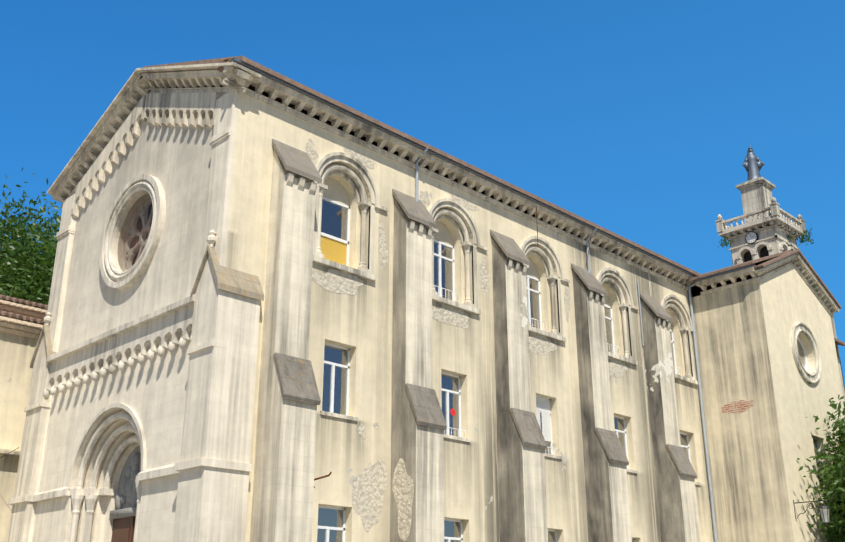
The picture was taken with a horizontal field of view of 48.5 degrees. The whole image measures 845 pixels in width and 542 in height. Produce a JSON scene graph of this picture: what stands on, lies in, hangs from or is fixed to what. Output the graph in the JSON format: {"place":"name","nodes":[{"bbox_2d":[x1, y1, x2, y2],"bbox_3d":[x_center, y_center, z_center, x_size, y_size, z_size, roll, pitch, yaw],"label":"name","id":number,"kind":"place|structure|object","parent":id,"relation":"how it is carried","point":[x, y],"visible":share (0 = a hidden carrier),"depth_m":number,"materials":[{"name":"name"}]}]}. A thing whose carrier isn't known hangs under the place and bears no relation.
{"place":"outdoors","nodes":[
{"label":"outdoors","id":0,"kind":"place"},
{"bbox_2d":[320,235,346,264],"bbox_3d":[-2.354,-0.500,24.010,1.100,0.770,0.020,19,-28,-41],"label":"yellow window","id":1,"kind":"structure","parent":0,"point":[333,250],"depth_m":24.09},
{"bbox_2d":[0,0,844,384],"label":"sky","id":2,"kind":"structure","parent":0,"point":[639,120],"materials":[{"name":"blue"}]},
{"bbox_2d":[317,199,688,541],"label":"window","id":3,"kind":"structure","parent":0,"point":[334,218],"depth_m":24.48,"materials":[{"name":"glass"}]},
{"bbox_2d":[797,386,844,541],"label":"tree","id":4,"kind":"object","parent":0,"point":[834,482],"visible":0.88,"depth_m":32.20,"materials":[{"name":"green plant"}]},
{"label":"ground","id":5,"kind":"structure","parent":0,"visible":0},
{"bbox_2d":[0,332,37,541],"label":"neighbour walls","id":6,"kind":"structure","parent":5,"relation":"on","point":[16,355],"depth_m":27.14,"materials":[{"name":"beige paint"}]},
{"bbox_2d":[0,299,46,338],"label":"cornice","id":7,"kind":"structure","parent":6,"relation":"attached to","point":[20,327],"depth_m":27.97,"materials":[{"name":"beige stone"}]},
{"bbox_2d":[0,294,47,324],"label":"neighbour roof","id":8,"kind":"structure","parent":6,"relation":"on","point":[20,316],"depth_m":28.90,"materials":[{"name":"brown tile"}]},
{"bbox_2d":[31,93,225,541],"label":"facade wall","id":9,"kind":"structure","parent":5,"relation":"on","point":[175,161],"depth_m":23.57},
{"bbox_2d":[32,174,194,541],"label":"facade trim","id":10,"kind":"structure","parent":9,"relation":"attached to","point":[163,325],"depth_m":23.50,"materials":[{"name":"beige stone"}]},
{"bbox_2d":[43,335,191,397],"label":"corbel heads","id":11,"kind":"object","parent":9,"relation":"attached to","point":[130,363],"visible":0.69,"depth_m":23.16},
{"bbox_2d":[111,516,135,541],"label":"door","id":12,"kind":"structure","parent":9,"relation":"attached to","point":[123,529],"depth_m":22.85,"materials":[{"name":"brown wood"}]},
{"bbox_2d":[109,445,140,518],"bbox_3d":[-6.971,5.108,22.992,0.233,1.750,2.040,19,-28,-41],"label":"tympanum","id":13,"kind":"object","parent":9,"relation":"attached to","point":[126,501],"visible":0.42,"depth_m":23.16,"materials":[{"name":"stone"}]},
{"bbox_2d":[117,194,152,269],"bbox_3d":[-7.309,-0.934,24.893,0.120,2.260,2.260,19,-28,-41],"label":"rose window tracery","id":14,"kind":"object","parent":9,"relation":"attached to","point":[134,231],"depth_m":25.26,"materials":[{"name":"stone"}]},
{"bbox_2d":[130,204,151,264],"bbox_3d":[-7.252,-0.914,24.946,0.001,2.240,2.240,19,-28,-41],"label":"window glass","id":15,"kind":"object","parent":9,"relation":"attached to","point":[139,228],"depth_m":25.38,"materials":[{"name":"black glass"}]},
{"bbox_2d":[47,62,261,217],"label":"cornice","id":16,"kind":"structure","parent":9,"relation":"attached to","point":[140,97],"depth_m":25.99,"materials":[{"name":"stone"}]},
{"bbox_2d":[7,89,260,541],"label":"piers","id":17,"kind":"structure","parent":5,"relation":"on","point":[213,467],"depth_m":20.33,"materials":[{"name":"stone"}]},
{"bbox_2d":[30,244,263,367],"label":"buttress caps","id":18,"kind":"object","parent":17,"relation":"attached to","point":[237,281],"visible":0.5,"depth_m":21.01,"materials":[{"name":"stone"}]},
{"bbox_2d":[225,93,714,541],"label":"side wall","id":19,"kind":"structure","parent":5,"relation":"on","point":[359,324],"depth_m":25.34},
{"bbox_2d":[314,472,331,487],"bbox_3d":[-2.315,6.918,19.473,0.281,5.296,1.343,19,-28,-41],"label":"wall bracket","id":20,"kind":"object","parent":19,"relation":"attached to","point":[328,475],"depth_m":20.02,"materials":[{"name":"metal"}]},
{"bbox_2d":[222,66,693,290],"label":"cornice","id":21,"kind":"structure","parent":19,"relation":"attached to","point":[312,107],"depth_m":26.93,"materials":[{"name":"stone"}]},
{"bbox_2d":[231,57,696,276],"bbox_3d":[3.016,-2.378,29.044,21.060,0.088,0.150,19,-28,-41],"label":"roof edge","id":22,"kind":"object","parent":21,"relation":"on","point":[293,87],"visible":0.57,"depth_m":26.54,"materials":[{"name":"tile"}]},
{"bbox_2d":[305,138,627,541],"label":"exposed masonry patches","id":23,"kind":"object","parent":19,"relation":"attached to","point":[368,487],"depth_m":22.99,"materials":[{"name":"beige stone"}]},
{"bbox_2d":[249,148,700,541],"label":"buttresses","id":24,"kind":"structure","parent":19,"relation":"attached to","point":[283,487],"depth_m":24.55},
{"bbox_2d":[272,139,696,478],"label":"buttress caps","id":25,"kind":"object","parent":24,"relation":"on","point":[296,377],"depth_m":25.02,"materials":[{"name":"grey stone"}]},
{"bbox_2d":[323,178,671,329],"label":"window lunettes","id":26,"kind":"object","parent":19,"relation":"attached to","point":[336,191],"depth_m":27.09,"materials":[{"name":"beige paint"}]},
{"bbox_2d":[318,197,690,541],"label":"window frames","id":27,"kind":"structure","parent":19,"relation":"attached to","point":[327,528],"depth_m":25.32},
{"bbox_2d":[313,152,700,484],"bbox_3d":[3.639,4.041,27.990,18.840,10.830,0.360,19,-28,-41],"label":"window trim","id":28,"kind":"structure","parent":19,"relation":"attached to","point":[363,204],"depth_m":27.15,"materials":[{"name":"beige stone"}]},
{"bbox_2d":[536,397,551,441],"bbox_3d":[3.524,4.409,27.976,0.900,1.250,0.032,19,-28,-41],"label":"shutter window","id":29,"kind":"structure","parent":19,"relation":"attached to","point":[543,406],"depth_m":28.08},
{"bbox_2d":[434,285,681,454],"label":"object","id":30,"kind":"structure","parent":19,"relation":"attached to","point":[532,326],"depth_m":27.54,"materials":[{"name":"grey metal"}]},
{"bbox_2d":[536,206,591,265],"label":"stay rods","id":31,"kind":"object","parent":19,"relation":"attached to","point":[537,235],"visible":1,"depth_m":29.55,"materials":[{"name":"grey metal"}]},
{"bbox_2d":[415,147,717,541],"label":"pipes","id":32,"kind":"object","parent":19,"relation":"attached to","point":[695,349],"visible":0.79,"depth_m":33.42,"materials":[{"name":"grey metal"}]},
{"bbox_2d":[692,281,793,541],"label":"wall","id":33,"kind":"structure","parent":19,"relation":"attached to","point":[749,486],"depth_m":33.26,"materials":[{"name":"beige paint"}]},
{"bbox_2d":[721,400,753,412],"bbox_3d":[11.220,4.838,33.472,0.001,0.455,1.311,19,-28,-41],"label":"brick patch","id":34,"kind":"object","parent":33,"relation":"attached to","point":[738,406],"visible":1,"depth_m":33.46,"materials":[{"name":"red brick"}]},
{"bbox_2d":[696,252,839,317],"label":"cornice","id":35,"kind":"structure","parent":33,"relation":"attached to","point":[811,280],"depth_m":35.47,"materials":[{"name":"beige stone"}]},
{"bbox_2d":[759,265,844,541],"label":"wall","id":36,"kind":"structure","parent":5,"relation":"on","point":[789,299],"depth_m":34.22,"materials":[{"name":"beige paint"}]},
{"bbox_2d":[678,249,841,308],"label":"roof","id":37,"kind":"structure","parent":36,"relation":"on","point":[758,263],"depth_m":35.94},
{"bbox_2d":[694,264,753,281],"bbox_3d":[11.141,0.085,34.774,0.150,0.088,2.320,19,-28,-41],"label":"gutter","id":38,"kind":"object","parent":37,"relation":"attached to","point":[724,272],"visible":0.79,"depth_m":34.68,"materials":[{"name":"metal"}]},
{"bbox_2d":[791,322,826,487],"bbox_3d":[14.428,6.700,34.032,2.380,10.080,0.210,19,-28,-41],"label":"window surround","id":39,"kind":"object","parent":36,"relation":"attached to","point":[814,377],"depth_m":35.28,"materials":[{"name":"stone"}]},
{"bbox_2d":[797,338,823,480],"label":"window recesses","id":40,"kind":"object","parent":36,"relation":"attached to","point":[799,340],"depth_m":35.97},
{"bbox_2d":[797,339,821,483],"bbox_3d":[14.136,6.944,34.255,1.600,9.600,0.280,19,-28,-41],"label":"window","id":41,"kind":"structure","parent":40,"relation":"in","point":[801,353],"depth_m":35.80,"materials":[{"name":"grey glass"}]},
{"bbox_2d":[793,500,829,523],"bbox_3d":[12.873,7.961,31.066,0.360,0.840,1.176,19,-28,-41],"label":"lamp","id":42,"kind":"object","parent":36,"relation":"attached to","point":[823,506],"depth_m":30.78,"materials":[{"name":"grey metal"}]},
{"bbox_2d":[831,317,844,401],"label":"drainpipe","id":43,"kind":"object","parent":5,"relation":"on","point":[838,356],"visible":0.08,"depth_m":45.18,"materials":[{"name":"grey metal"}]},
{"bbox_2d":[143,56,844,345],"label":"roof tiles","id":44,"kind":"object","parent":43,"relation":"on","point":[366,117],"visible":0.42,"depth_m":26.66,"materials":[{"name":"tile"}]},
{"bbox_2d":[715,177,805,264],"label":"bell tower","id":45,"kind":"structure","parent":44,"relation":"on","point":[768,223],"depth_m":45.50,"materials":[{"name":"stone"}]},
{"bbox_2d":[746,232,756,242],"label":"clock face","id":46,"kind":"object","parent":45,"relation":"attached to","point":[750,239],"visible":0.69,"depth_m":45.13},
{"bbox_2d":[745,231,758,243],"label":"clock marks","id":47,"kind":"object","parent":45,"relation":"attached to","point":[751,237],"visible":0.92,"depth_m":45.06,"materials":[{"name":"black paint"}]},
{"bbox_2d":[742,146,764,180],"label":"statue","id":48,"kind":"object","parent":45,"relation":"on","point":[753,163],"visible":0.88,"depth_m":47.34,"materials":[{"name":"metal"}]},
{"bbox_2d":[744,246,768,261],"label":"belfry openings","id":49,"kind":"object","parent":45,"relation":"attached to","point":[763,253],"visible":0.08,"depth_m":45.06,"materials":[{"name":"black"}]},
{"bbox_2d":[720,228,813,248],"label":"plant","id":50,"kind":"object","parent":45,"relation":"on","point":[802,239],"visible":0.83,"depth_m":45.80,"materials":[{"name":"green plant"}]},
{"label":"tree trunk","id":51,"kind":"object","parent":5,"relation":"on","visible":0},
{"bbox_2d":[0,167,60,304],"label":"tree","id":52,"kind":"object","parent":51,"relation":"attached to","point":[24,275],"visible":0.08,"depth_m":40.45,"materials":[{"name":"green plant"}]}
]}

